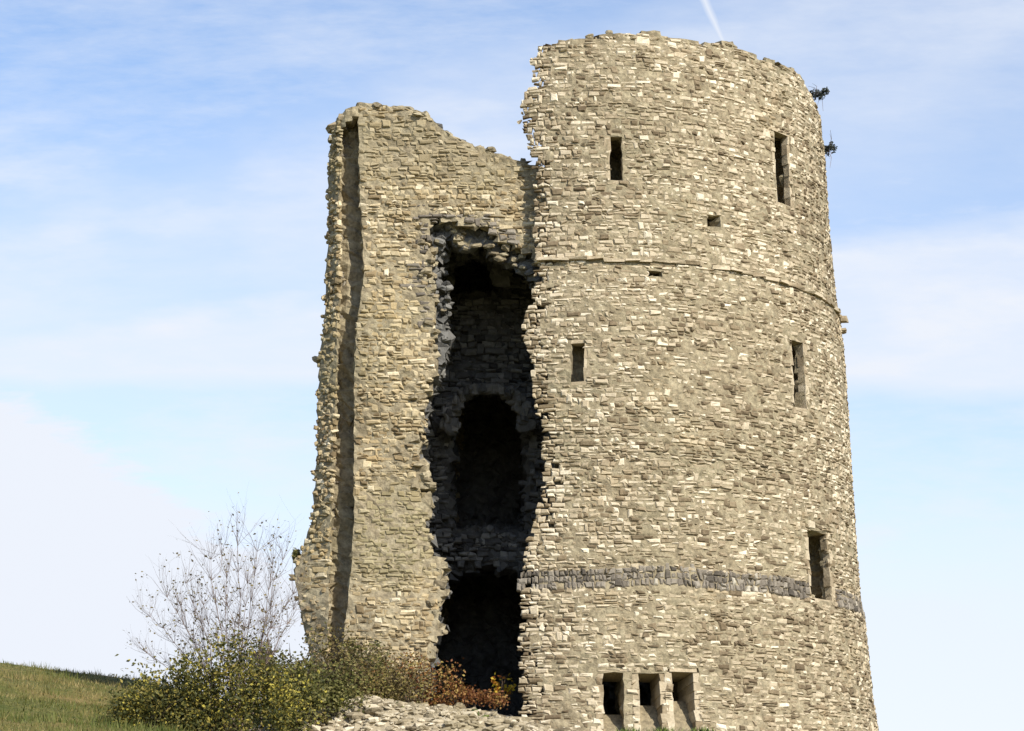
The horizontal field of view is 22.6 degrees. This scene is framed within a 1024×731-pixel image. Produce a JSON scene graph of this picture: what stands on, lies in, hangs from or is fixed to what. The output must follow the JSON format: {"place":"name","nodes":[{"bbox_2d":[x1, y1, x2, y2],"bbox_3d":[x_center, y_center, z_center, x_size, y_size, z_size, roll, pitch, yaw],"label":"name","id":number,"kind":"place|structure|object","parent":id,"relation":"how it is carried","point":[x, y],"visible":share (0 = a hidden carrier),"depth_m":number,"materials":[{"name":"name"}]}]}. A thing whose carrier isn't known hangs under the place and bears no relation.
{"place":"outdoors","nodes":[
{"label":"outdoors","id":0,"kind":"place"},
{"bbox_2d":[0,661,270,730],"bbox_3d":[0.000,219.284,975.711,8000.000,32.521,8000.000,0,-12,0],"label":"ground","id":1,"kind":"structure","parent":0,"point":[10,700],"depth_m":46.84,"materials":[{"name":"green plant"}]},
{"bbox_2d":[89,671,205,730],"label":"leafy bush","id":2,"kind":"object","parent":1,"relation":"on","point":[126,713],"visible":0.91,"depth_m":40.50,"materials":[{"name":"green plant"}]},
{"bbox_2d":[99,611,343,730],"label":"leafy bush","id":3,"kind":"object","parent":1,"relation":"on","point":[251,691],"visible":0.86,"depth_m":40.82,"materials":[{"name":"green plant"}]},
{"bbox_2d":[126,488,317,730],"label":"bare shrub","id":4,"kind":"object","parent":1,"relation":"on","point":[270,607],"visible":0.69,"depth_m":42.59,"materials":[{"name":"brown plant"}]},
{"bbox_2d":[250,694,571,730],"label":"rubble footing","id":5,"kind":"object","parent":1,"relation":"on","point":[380,714],"visible":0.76,"depth_m":43.09,"materials":[{"name":"beige stone"}]},
{"bbox_2d":[233,637,376,730],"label":"leafy bush","id":6,"kind":"object","parent":5,"relation":"on","point":[332,701],"visible":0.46,"depth_m":42.96,"materials":[{"name":"green plant"}]},
{"bbox_2d":[297,710,330,726],"bbox_3d":[-3.471,5.952,42.905,0.906,0.355,0.344,0,-12,0],"label":"weed","id":7,"kind":"object","parent":5,"relation":"on","point":[322,719],"visible":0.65,"depth_m":42.88,"materials":[{"name":"green plant"}]},
{"bbox_2d":[275,615,442,711],"bbox_3d":[-2.806,5.251,44.343,3.211,1.846,0.965,0,-12,0],"label":"bramble patch","id":8,"kind":"object","parent":5,"relation":"on","point":[382,690],"visible":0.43,"depth_m":44.21,"materials":[{"name":"green plant"}]},
{"bbox_2d":[329,633,400,698],"bbox_3d":[-2.664,5.416,45.451,1.473,1.435,0.568,0,-12,0],"label":"bramble patch","id":9,"kind":"object","parent":5,"relation":"on","point":[371,655],"visible":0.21,"depth_m":45.47,"materials":[{"name":"green plant"}]},
{"bbox_2d":[428,681,510,709],"bbox_3d":[-0.843,5.939,45.639,1.658,0.621,0.723,0,-12,0],"label":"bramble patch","id":10,"kind":"object","parent":5,"relation":"on","point":[478,694],"visible":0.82,"depth_m":45.58,"materials":[{"name":"brown plant"}]},
{"bbox_2d":[288,30,878,730],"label":"ruined tower","id":11,"kind":"structure","parent":1,"relation":"on","point":[582,444],"depth_m":47.74,"materials":[{"name":"beige stone"}]},
{"bbox_2d":[292,547,301,609],"bbox_3d":[-3.755,3.720,47.229,0.628,1.614,0.355,0,-12,0],"label":"ivy","id":12,"kind":"object","parent":11,"relation":"attached to","point":[295,553],"visible":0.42,"depth_m":47.19,"materials":[{"name":"green plant"}]},
{"bbox_2d":[360,650,466,705],"bbox_3d":[-1.869,5.598,45.283,2.130,1.140,0.657,1,-12,-5],"label":"creeper","id":13,"kind":"object","parent":11,"relation":"attached to","point":[450,680],"visible":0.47,"depth_m":45.23,"materials":[{"name":"brown plant"}]},
{"bbox_2d":[491,673,515,698],"bbox_3d":[-0.155,5.794,46.144,0.468,0.552,0.230,0,-12,0],"label":"seedling","id":14,"kind":"object","parent":11,"relation":"on","point":[503,687],"visible":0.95,"depth_m":46.16,"materials":[{"name":"yellow plant"}]},
{"bbox_2d":[615,726,639,730],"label":"grass tuft","id":15,"kind":"object","parent":11,"relation":"attached to","point":[622,729],"visible":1,"depth_m":45.04,"materials":[{"name":"green plant"}]},
{"bbox_2d":[646,725,684,730],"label":"grass tuft","id":16,"kind":"object","parent":11,"relation":"attached to","point":[663,728],"visible":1,"depth_m":45.01,"materials":[{"name":"green plant"}]},
{"bbox_2d":[688,726,715,730],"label":"grass tuft","id":17,"kind":"object","parent":11,"relation":"attached to","point":[703,729],"visible":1,"depth_m":45.02,"materials":[{"name":"green plant"}]},
{"bbox_2d":[809,83,829,105],"bbox_3d":[6.271,-5.565,52.660,0.540,0.587,0.346,0,-12,0],"label":"wall plant","id":18,"kind":"object","parent":11,"relation":"attached to","point":[820,94],"depth_m":52.61,"materials":[{"name":"black plant"}]},
{"bbox_2d":[824,131,837,164],"bbox_3d":[6.530,-4.459,52.795,0.389,0.796,0.226,-5,-13,23],"label":"wall plant","id":19,"kind":"object","parent":11,"relation":"attached to","point":[828,148],"depth_m":52.77,"materials":[{"name":"black plant"}]},
{"bbox_2d":[0,0,1023,730],"label":"sky","id":20,"kind":"structure","parent":0,"point":[164,212],"materials":[{"name":"blue"}]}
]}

